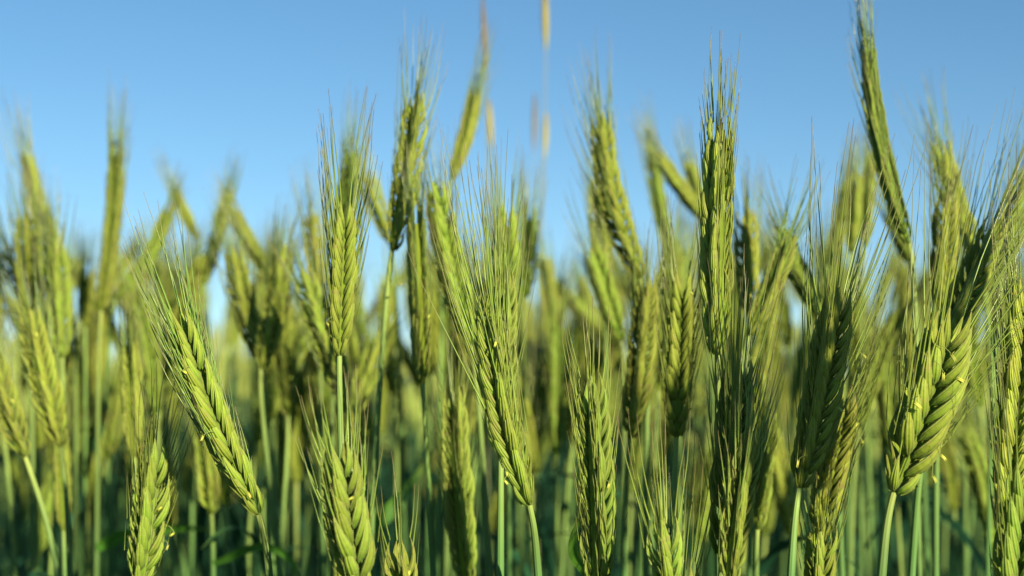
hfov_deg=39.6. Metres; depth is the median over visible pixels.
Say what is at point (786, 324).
rye stalk
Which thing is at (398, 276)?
rye stalk
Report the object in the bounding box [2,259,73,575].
rye stalk
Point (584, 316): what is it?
rye stalk
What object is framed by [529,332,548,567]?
rye stalk
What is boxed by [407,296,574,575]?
rye stalk
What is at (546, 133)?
grass stalk
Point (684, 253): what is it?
rye stalk
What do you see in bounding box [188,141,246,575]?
rye stalk
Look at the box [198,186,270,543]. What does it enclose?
rye stalk
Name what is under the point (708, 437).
rye stalk
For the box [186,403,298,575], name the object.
rye stalk
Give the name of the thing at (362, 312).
rye stalk
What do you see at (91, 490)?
rye stalk
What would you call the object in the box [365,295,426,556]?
rye stalk
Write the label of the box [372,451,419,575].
rye stalk
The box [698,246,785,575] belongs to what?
rye stalk
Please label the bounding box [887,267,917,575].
rye stalk
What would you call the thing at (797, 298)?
rye stalk
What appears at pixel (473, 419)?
rye stalk
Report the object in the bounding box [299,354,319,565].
rye stalk
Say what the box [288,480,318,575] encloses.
rye stalk
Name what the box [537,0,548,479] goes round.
grass stalk
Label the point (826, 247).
rye stalk
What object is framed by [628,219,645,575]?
rye stalk
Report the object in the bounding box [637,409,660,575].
rye stalk
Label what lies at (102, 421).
rye stalk
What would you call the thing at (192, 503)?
rye stalk
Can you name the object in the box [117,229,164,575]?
rye stalk
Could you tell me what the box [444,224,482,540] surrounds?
rye stalk
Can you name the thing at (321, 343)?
rye stalk
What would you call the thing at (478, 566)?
rye stalk
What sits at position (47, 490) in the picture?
rye stalk
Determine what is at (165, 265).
rye stalk
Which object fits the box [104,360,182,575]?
rye stalk
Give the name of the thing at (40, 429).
rye stalk
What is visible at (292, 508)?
rye stalk
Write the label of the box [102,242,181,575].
rye stalk
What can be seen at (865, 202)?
rye stalk
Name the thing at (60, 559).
rye stalk
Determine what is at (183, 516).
rye stalk
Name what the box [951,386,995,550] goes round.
rye stalk
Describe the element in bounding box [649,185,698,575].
rye stalk
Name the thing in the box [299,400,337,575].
rye stalk
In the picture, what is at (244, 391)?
rye field
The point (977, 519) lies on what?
rye stalk
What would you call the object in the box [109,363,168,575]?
rye stalk
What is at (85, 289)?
rye stalk
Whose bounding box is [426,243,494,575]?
rye stalk
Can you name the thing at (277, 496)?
rye stalk
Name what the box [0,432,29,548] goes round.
rye stalk
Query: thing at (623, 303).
rye stalk
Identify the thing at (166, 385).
rye stalk
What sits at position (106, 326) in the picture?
rye stalk
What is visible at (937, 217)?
rye stalk
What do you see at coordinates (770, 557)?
rye stalk
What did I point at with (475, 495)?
rye stalk
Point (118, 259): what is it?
rye stalk
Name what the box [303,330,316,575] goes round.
rye stalk
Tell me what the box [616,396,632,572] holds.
rye stalk
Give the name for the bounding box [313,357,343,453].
rye stalk
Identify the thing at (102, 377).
rye stalk
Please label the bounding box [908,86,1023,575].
rye stalk
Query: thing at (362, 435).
rye stalk
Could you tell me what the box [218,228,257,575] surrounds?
rye stalk
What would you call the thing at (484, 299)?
rye stalk
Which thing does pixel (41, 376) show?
rye stalk
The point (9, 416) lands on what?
rye stalk
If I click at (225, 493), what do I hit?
rye stalk
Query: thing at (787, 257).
rye stalk
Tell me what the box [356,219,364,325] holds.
rye stalk
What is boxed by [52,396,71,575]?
rye stalk
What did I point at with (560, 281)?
rye stalk
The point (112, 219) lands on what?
rye stalk
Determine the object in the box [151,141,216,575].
rye stalk
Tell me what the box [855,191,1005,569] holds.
rye stalk
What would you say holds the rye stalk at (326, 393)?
on the ground
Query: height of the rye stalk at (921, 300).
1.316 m
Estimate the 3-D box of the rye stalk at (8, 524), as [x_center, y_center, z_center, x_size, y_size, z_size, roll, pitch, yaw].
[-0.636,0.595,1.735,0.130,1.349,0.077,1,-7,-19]
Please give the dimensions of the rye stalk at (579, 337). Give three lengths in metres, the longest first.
1.285 x 0.221 x 0.099 m
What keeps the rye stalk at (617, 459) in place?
on the ground
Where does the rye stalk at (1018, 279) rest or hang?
on the ground
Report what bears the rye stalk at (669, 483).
on the ground
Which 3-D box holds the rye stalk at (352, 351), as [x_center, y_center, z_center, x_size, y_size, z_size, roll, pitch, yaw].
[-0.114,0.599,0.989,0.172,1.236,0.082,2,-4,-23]
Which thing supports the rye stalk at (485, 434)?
on the ground
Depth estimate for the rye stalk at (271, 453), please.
1.00 m
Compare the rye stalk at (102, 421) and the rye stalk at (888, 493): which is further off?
the rye stalk at (888, 493)
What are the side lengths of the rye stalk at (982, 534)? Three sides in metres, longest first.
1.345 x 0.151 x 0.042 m
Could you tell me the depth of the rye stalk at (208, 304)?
1.95 m
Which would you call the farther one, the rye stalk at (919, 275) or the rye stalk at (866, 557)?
the rye stalk at (919, 275)
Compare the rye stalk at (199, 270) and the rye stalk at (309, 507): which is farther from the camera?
the rye stalk at (309, 507)
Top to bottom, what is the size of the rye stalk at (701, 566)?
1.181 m
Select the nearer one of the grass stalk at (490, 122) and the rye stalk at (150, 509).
the rye stalk at (150, 509)
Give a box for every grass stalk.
[481,0,488,507]
[487,99,495,575]
[532,93,536,509]
[536,112,548,380]
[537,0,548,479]
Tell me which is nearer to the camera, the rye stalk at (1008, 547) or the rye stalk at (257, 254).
the rye stalk at (1008, 547)
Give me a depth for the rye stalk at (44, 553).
1.39 m
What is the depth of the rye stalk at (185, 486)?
1.55 m
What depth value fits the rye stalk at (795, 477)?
1.54 m
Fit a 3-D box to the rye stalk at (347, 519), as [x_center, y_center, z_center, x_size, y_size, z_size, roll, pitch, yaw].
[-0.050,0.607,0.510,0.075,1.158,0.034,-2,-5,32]
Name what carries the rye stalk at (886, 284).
on the ground
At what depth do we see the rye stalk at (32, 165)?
1.00 m
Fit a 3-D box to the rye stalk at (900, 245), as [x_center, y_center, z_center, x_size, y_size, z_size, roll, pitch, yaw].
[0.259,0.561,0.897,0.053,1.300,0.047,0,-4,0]
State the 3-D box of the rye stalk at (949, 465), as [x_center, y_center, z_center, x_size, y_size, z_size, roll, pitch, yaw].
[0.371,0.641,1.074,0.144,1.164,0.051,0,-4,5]
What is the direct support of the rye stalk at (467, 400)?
on the ground
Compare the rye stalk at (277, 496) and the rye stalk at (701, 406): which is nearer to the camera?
the rye stalk at (701, 406)
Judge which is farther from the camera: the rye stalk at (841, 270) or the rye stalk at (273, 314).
the rye stalk at (841, 270)
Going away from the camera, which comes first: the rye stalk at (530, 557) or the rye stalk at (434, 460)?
the rye stalk at (530, 557)
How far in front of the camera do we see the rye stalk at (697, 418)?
1.70 m
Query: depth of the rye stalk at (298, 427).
1.10 m
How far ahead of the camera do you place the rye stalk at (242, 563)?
0.99 m
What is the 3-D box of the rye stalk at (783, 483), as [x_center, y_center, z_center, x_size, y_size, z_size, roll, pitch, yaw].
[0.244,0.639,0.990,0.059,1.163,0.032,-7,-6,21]
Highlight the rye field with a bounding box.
[0,263,1001,575]
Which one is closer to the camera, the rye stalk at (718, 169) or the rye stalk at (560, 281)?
the rye stalk at (718, 169)
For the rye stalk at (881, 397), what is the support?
on the ground
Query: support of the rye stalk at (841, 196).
on the ground
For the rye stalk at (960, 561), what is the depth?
1.36 m
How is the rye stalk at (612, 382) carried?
on the ground
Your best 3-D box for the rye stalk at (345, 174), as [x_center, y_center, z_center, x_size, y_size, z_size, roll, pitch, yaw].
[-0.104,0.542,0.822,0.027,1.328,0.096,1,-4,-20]
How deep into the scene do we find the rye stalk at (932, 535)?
0.97 m
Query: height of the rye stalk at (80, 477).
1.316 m
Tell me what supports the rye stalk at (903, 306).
on the ground
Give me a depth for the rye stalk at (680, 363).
0.67 m
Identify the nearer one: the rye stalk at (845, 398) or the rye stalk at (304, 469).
the rye stalk at (304, 469)
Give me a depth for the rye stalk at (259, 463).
1.35 m
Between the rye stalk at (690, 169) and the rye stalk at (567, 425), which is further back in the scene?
the rye stalk at (567, 425)
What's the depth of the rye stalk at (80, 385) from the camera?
1.06 m
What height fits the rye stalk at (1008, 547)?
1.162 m
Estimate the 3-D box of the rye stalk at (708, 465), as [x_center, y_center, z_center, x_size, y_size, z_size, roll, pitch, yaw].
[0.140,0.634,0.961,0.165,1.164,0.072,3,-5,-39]
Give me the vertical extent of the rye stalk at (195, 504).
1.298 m
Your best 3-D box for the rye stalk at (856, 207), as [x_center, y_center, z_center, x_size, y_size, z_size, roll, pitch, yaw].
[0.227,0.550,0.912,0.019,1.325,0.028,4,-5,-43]
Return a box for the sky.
[0,0,1023,384]
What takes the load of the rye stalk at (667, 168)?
on the ground
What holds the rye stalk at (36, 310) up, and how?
on the ground
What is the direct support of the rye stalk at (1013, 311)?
on the ground
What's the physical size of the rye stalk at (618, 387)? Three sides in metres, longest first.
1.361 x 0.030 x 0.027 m
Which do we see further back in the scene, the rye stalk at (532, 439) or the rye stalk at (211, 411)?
the rye stalk at (532, 439)
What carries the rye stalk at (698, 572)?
on the ground
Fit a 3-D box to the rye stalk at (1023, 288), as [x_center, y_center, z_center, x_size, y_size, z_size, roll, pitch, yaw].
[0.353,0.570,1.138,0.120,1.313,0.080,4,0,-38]
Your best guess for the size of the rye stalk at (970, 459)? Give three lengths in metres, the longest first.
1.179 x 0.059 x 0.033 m
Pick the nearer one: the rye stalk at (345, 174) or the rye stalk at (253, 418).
the rye stalk at (345, 174)
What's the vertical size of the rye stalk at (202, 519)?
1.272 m
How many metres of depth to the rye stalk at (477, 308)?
1.91 m
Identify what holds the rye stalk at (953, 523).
on the ground
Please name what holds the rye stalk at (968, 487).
on the ground
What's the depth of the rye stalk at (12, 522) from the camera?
0.96 m
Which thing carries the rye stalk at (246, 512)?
on the ground
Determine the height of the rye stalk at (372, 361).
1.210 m
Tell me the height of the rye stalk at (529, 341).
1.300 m
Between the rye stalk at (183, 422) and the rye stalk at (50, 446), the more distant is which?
the rye stalk at (183, 422)
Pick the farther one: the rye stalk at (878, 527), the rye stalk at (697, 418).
the rye stalk at (697, 418)
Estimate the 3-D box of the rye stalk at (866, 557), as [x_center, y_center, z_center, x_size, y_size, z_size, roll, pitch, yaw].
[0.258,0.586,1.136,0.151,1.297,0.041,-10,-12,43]
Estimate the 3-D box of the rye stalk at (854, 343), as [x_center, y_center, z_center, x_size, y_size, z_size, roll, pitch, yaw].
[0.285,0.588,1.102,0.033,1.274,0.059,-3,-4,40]
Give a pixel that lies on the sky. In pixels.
(205, 77)
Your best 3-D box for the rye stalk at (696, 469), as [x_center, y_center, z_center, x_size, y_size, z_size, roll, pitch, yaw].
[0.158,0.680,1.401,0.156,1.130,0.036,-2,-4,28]
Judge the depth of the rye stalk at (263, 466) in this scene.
1.05 m
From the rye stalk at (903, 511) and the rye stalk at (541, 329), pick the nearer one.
the rye stalk at (903, 511)
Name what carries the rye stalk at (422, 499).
on the ground
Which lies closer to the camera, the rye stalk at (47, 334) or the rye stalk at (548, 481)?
the rye stalk at (548, 481)
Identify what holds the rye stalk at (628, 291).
on the ground
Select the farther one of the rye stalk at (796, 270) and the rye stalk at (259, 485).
the rye stalk at (259, 485)
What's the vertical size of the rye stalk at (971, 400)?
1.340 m
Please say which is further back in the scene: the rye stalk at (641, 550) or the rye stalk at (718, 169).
the rye stalk at (641, 550)
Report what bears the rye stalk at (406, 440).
on the ground
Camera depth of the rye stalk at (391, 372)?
1.09 m
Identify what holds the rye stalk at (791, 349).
on the ground
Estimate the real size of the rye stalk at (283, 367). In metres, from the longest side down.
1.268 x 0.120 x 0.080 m
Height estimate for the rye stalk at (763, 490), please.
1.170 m
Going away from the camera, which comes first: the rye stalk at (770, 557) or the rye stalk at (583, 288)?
the rye stalk at (770, 557)
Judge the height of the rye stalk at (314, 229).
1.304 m
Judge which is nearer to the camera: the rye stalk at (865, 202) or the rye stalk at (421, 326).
the rye stalk at (421, 326)
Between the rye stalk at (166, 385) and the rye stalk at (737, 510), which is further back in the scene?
the rye stalk at (166, 385)
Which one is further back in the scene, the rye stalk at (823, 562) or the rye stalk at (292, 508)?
the rye stalk at (292, 508)
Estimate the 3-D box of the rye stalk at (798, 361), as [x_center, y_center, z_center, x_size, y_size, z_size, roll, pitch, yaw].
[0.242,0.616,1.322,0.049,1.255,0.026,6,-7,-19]
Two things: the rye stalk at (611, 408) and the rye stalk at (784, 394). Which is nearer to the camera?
the rye stalk at (611, 408)
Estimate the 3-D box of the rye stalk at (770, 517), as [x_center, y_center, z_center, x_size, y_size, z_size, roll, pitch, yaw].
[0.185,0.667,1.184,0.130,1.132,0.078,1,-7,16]
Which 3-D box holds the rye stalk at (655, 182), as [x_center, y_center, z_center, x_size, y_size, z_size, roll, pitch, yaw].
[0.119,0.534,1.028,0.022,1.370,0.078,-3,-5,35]
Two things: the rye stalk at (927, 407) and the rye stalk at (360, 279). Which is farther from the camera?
the rye stalk at (360, 279)
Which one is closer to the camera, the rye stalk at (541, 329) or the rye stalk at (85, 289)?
the rye stalk at (85, 289)
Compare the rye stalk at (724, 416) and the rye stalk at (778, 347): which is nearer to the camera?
the rye stalk at (724, 416)
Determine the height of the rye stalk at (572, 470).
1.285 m
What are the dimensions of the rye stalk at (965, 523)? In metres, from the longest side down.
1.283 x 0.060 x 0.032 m
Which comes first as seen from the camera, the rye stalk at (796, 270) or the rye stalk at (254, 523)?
the rye stalk at (796, 270)
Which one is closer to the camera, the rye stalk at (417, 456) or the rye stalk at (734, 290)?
the rye stalk at (734, 290)
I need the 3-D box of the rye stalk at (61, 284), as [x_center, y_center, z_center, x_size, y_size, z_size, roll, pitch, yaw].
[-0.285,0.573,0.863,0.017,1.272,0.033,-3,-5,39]
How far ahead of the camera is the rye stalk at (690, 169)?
1.05 m
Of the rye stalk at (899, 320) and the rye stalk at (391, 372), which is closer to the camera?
the rye stalk at (899, 320)
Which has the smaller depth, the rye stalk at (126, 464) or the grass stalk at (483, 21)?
the rye stalk at (126, 464)
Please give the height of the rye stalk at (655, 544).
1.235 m
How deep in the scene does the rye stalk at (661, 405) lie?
1.12 m
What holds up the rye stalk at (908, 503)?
on the ground
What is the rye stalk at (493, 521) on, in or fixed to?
on the ground
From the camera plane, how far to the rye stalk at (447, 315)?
1.11 m
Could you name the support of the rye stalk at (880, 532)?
on the ground
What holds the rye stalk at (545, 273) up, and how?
on the ground
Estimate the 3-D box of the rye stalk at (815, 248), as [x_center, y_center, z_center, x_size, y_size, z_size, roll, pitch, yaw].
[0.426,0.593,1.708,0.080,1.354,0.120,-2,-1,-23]
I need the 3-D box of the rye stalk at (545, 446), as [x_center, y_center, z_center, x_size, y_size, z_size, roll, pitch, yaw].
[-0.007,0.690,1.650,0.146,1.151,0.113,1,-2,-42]
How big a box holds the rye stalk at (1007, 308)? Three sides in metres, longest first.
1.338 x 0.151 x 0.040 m
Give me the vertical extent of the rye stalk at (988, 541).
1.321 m
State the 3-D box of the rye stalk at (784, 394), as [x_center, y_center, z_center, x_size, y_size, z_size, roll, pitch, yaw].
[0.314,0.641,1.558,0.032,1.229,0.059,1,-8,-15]
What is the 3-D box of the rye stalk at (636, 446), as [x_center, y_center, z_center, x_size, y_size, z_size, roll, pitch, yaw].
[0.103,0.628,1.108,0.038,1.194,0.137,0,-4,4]
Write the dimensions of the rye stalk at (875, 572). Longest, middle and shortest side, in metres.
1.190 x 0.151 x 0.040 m
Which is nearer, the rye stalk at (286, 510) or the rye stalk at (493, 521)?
the rye stalk at (493, 521)
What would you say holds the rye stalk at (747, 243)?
on the ground
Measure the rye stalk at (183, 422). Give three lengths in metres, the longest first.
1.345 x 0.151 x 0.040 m
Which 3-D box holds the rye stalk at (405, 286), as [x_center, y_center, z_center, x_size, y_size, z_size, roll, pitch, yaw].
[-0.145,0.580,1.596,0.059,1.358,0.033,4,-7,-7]
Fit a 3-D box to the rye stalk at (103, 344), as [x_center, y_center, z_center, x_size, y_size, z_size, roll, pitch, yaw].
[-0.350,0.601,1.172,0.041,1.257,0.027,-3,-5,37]
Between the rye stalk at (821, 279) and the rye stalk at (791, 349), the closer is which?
the rye stalk at (821, 279)
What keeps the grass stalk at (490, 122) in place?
on the ground
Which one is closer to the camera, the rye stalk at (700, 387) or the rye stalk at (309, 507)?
the rye stalk at (309, 507)
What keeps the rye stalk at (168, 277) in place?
on the ground
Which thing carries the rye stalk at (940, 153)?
on the ground
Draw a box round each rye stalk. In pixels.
[0,88,77,575]
[0,151,44,572]
[0,193,39,570]
[0,216,9,357]
[0,242,72,575]
[0,283,27,575]
[0,298,18,370]
[0,303,110,554]
[0,313,18,575]
[0,318,60,575]
[0,362,28,549]
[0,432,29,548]
[1,362,117,575]
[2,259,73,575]
[2,296,74,575]
[4,250,42,575]
[13,505,111,575]
[14,244,48,572]
[20,211,29,461]
[21,208,39,572]
[23,267,172,575]
[24,162,66,575]
[29,399,104,557]
[33,193,77,434]
[35,316,105,575]
[36,294,98,450]
[42,216,102,572]
[42,223,59,475]
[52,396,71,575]
[56,221,131,575]
[59,312,188,569]
[61,352,120,575]
[66,318,96,569]
[69,405,105,549]
[75,229,100,575]
[78,204,177,494]
[81,251,187,575]
[81,266,126,575]
[94,66,218,575]
[100,227,145,389]
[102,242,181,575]
[104,282,190,540]
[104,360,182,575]
[105,159,191,575]
[105,373,151,571]
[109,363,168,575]
[111,235,203,575]
[113,284,145,493]
[113,397,159,575]
[115,260,170,575]
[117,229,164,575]
[121,193,272,575]
[124,355,195,575]
[127,219,197,575]
[142,374,176,575]
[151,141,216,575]
[153,229,188,575]
[154,319,212,575]
[157,240,175,338]
[159,216,229,455]
[163,237,213,575]
[167,220,207,573]
[177,240,193,575]
[180,272,215,575]
[180,419,199,575]
[181,289,328,542]
[184,359,262,575]
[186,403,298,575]
[187,225,208,575]
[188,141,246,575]
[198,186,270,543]
[201,210,304,575]
[202,159,293,575]
[207,215,282,534]
[207,235,302,575]
[213,406,235,575]
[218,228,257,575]
[222,226,319,503]
[222,274,329,575]
[230,208,296,575]
[240,209,276,555]
[247,290,384,575]
[250,363,257,446]
[255,182,316,575]
[258,208,298,575]
[260,385,318,575]
[261,272,326,575]
[265,375,292,575]
[269,205,376,575]
[270,254,294,575]
[275,398,283,516]
[276,259,364,473]
[281,287,370,569]
[284,364,383,575]
[288,155,325,575]
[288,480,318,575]
[290,335,314,571]
[294,300,425,575]
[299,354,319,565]
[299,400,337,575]
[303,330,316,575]
[306,268,367,575]
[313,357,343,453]
[316,87,382,459]
[325,262,402,558]
[327,288,436,575]
[329,78,377,575]
[329,353,377,476]
[339,128,406,557]
[353,275,376,490]
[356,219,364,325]
[365,233,404,545]
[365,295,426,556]
[369,14,448,575]
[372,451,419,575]
[376,351,395,443]
[380,334,449,575]
[380,419,423,575]
[390,406,414,525]
[397,242,411,554]
[398,126,435,575]
[407,117,541,575]
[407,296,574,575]
[411,257,469,574]
[415,122,491,575]
[424,438,436,570]
[426,230,429,575]
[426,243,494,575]
[426,315,477,575]
[427,223,553,533]
[427,246,457,575]
[435,20,502,575]
[441,259,581,575]
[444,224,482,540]
[444,243,579,575]
[448,260,481,575]
[450,347,483,575]
[461,223,505,541]
[467,215,506,567]
[469,160,535,575]
[470,462,480,575]
[472,230,525,481]
[472,352,489,525]
[474,277,481,567]
[476,235,595,561]
[476,288,540,575]
[477,405,573,564]
[483,245,576,575]
[484,131,529,575]
[489,295,637,575]
[489,403,549,562]
[497,197,697,525]
[511,335,539,575]
[518,156,549,575]
[518,287,536,497]
[528,517,575,574]
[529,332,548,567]
[531,259,660,566]
[531,278,565,575]
[531,296,543,575]
[534,219,558,463]
[538,286,576,575]
[553,249,574,561]
[560,296,621,575]
[562,36,649,575]
[563,178,626,561]
[565,309,577,573]
[566,236,602,371]
[568,207,673,575]
[570,241,653,530]
[572,247,740,571]
[574,126,612,547]
[575,373,707,574]
[588,254,636,558]
[595,306,620,561]
[599,369,621,454]
[600,371,616,419]
[612,239,623,469]
[613,242,686,575]
[615,410,689,575]
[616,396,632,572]
[616,419,710,573]
[617,366,655,575]
[618,266,699,569]
[623,107,746,575]
[623,294,659,562]
[623,296,673,452]
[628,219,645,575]
[632,88,682,575]
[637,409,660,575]
[640,199,689,575]
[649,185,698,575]
[649,413,723,575]
[652,177,704,572]
[658,314,705,508]
[659,223,709,575]
[659,224,796,575]
[671,113,714,575]
[690,27,740,575]
[690,216,711,392]
[691,203,804,570]
[692,383,742,575]
[693,265,712,575]
[697,238,741,564]
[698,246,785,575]
[700,393,728,575]
[718,355,785,575]
[726,259,761,562]
[727,148,764,575]
[740,216,859,575]
[742,153,830,371]
[746,163,844,575]
[752,228,793,533]
[753,284,882,559]
[753,345,785,575]
[754,381,802,575]
[757,215,829,574]
[761,416,804,575]
[774,338,793,575]
[776,360,809,575]
[778,281,815,575]
[782,371,922,575]
[786,119,924,575]
[790,269,969,575]
[791,241,869,575]
[791,435,857,575]
[802,328,923,566]
[806,294,896,566]
[807,219,853,574]
[807,226,817,284]
[809,197,844,575]
[810,382,851,546]
[812,394,858,565]
[813,210,844,445]
[823,134,862,420]
[827,223,847,527]
[841,241,873,575]
[843,305,895,575]
[844,221,994,575]
[845,122,872,575]
[846,0,921,575]
[848,251,930,575]
[851,278,873,570]
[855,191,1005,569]
[859,115,878,575]
[862,165,929,575]
[863,314,903,575]
[865,247,1023,508]
[869,216,982,575]
[871,216,920,556]
[877,124,1023,575]
[885,221,915,557]
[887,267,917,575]
[888,236,920,548]
[893,63,996,531]
[894,374,914,543]
[895,366,962,575]
[903,345,982,561]
[904,411,998,575]
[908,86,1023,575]
[915,245,930,575]
[916,248,935,334]
[921,117,977,575]
[926,211,963,575]
[928,244,954,575]
[929,318,983,572]
[942,405,985,575]
[949,203,1023,453]
[951,183,1022,443]
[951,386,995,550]
[958,395,992,575]
[960,236,999,425]
[963,211,988,575]
[967,406,979,575]
[979,211,1005,575]
[983,145,1023,508]
[985,99,1023,575]
[987,354,1023,575]
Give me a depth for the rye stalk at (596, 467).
0.60 m
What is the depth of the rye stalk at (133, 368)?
0.79 m
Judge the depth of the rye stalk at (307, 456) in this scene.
1.12 m
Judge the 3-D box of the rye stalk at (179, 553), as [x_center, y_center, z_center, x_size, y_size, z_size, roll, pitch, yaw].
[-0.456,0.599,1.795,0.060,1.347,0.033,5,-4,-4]
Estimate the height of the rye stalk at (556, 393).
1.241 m
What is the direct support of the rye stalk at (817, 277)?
on the ground
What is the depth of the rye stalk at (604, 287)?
0.86 m
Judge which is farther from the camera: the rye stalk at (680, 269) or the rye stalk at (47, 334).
the rye stalk at (47, 334)
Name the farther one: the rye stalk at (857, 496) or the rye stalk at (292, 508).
the rye stalk at (857, 496)
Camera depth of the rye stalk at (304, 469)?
1.49 m
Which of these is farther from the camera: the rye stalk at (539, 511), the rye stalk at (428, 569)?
the rye stalk at (539, 511)
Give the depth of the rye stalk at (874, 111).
0.72 m
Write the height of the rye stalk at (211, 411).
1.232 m
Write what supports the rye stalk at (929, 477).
on the ground
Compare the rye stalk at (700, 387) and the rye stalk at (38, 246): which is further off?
the rye stalk at (700, 387)
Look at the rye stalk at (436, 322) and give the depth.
1.17 m
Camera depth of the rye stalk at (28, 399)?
1.95 m
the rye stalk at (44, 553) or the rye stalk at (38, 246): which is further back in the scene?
the rye stalk at (44, 553)
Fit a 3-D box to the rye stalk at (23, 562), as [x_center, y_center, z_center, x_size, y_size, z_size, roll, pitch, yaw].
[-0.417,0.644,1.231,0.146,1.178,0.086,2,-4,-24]
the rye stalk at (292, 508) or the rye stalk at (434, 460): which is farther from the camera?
the rye stalk at (434, 460)
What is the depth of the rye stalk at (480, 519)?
1.76 m
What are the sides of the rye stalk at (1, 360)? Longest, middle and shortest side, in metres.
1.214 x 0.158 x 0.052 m
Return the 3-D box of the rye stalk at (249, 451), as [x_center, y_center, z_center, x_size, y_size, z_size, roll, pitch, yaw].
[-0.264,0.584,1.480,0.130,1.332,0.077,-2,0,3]
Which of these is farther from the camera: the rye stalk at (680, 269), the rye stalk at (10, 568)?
the rye stalk at (10, 568)
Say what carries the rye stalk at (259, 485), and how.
on the ground
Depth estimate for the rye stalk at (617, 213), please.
0.77 m
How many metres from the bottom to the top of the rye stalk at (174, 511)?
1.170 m
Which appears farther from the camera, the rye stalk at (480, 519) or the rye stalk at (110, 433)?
the rye stalk at (480, 519)
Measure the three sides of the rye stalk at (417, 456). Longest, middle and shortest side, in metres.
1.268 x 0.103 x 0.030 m
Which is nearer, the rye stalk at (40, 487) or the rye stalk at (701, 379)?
the rye stalk at (40, 487)
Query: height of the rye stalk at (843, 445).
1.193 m
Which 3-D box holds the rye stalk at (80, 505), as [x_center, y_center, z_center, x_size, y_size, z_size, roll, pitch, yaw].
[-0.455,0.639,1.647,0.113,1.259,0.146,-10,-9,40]
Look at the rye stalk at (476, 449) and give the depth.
0.94 m
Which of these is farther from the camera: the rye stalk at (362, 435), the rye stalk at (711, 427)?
the rye stalk at (711, 427)
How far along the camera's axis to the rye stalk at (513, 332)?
0.64 m
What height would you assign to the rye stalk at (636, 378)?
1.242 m
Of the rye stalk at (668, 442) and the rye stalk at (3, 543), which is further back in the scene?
the rye stalk at (3, 543)
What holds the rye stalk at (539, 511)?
on the ground
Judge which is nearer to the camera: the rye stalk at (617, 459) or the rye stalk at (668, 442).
the rye stalk at (668, 442)
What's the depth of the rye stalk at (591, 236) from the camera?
0.90 m
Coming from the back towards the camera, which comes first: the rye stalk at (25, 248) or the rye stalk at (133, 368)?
the rye stalk at (25, 248)
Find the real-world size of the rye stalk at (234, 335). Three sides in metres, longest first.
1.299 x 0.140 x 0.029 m
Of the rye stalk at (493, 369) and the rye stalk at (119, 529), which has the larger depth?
the rye stalk at (119, 529)
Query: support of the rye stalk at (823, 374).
on the ground
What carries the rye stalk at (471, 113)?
on the ground
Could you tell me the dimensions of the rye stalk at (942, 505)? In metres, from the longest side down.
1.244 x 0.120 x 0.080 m
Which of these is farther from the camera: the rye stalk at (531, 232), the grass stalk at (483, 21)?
the grass stalk at (483, 21)
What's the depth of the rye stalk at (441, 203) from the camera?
0.76 m
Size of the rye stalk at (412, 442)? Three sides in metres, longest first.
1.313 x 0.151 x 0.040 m
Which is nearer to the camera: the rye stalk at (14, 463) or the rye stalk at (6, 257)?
the rye stalk at (6, 257)
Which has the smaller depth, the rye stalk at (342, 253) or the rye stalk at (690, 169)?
the rye stalk at (342, 253)
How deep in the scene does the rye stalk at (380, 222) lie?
1.00 m
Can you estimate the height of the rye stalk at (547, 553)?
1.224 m
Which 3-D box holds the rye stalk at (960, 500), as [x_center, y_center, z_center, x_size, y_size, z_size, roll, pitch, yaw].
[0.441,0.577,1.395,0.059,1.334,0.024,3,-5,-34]
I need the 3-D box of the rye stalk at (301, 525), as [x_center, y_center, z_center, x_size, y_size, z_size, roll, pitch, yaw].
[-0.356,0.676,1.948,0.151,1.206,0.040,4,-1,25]
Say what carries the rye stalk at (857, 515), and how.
on the ground
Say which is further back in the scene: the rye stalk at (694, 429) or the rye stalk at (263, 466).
the rye stalk at (694, 429)
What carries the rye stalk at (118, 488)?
on the ground
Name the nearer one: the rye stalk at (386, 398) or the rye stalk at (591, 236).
the rye stalk at (591, 236)
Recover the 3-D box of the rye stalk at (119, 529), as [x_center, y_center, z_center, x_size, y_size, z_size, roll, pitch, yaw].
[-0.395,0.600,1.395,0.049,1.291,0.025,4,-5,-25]
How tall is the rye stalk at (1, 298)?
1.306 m
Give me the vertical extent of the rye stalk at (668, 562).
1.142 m
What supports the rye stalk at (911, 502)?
on the ground
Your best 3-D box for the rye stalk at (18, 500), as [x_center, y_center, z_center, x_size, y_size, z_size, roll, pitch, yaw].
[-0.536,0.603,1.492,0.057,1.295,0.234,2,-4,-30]
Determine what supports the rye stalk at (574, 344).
on the ground
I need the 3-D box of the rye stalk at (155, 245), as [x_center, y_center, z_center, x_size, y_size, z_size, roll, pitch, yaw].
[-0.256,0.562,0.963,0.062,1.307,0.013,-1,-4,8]
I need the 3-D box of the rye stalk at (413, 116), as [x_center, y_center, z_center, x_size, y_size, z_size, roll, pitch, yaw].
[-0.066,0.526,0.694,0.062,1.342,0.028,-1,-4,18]
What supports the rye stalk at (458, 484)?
on the ground
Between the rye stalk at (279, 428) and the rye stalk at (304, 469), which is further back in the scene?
the rye stalk at (304, 469)
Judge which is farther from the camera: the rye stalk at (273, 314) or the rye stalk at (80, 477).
the rye stalk at (80, 477)
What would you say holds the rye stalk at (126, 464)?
on the ground
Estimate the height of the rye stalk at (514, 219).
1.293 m
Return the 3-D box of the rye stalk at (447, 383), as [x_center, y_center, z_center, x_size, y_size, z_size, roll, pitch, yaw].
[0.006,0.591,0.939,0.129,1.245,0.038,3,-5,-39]
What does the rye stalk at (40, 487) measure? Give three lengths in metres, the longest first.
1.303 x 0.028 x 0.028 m
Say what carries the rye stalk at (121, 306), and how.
on the ground
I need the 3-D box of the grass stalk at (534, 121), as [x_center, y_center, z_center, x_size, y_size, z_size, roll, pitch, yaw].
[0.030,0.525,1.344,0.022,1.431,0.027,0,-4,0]

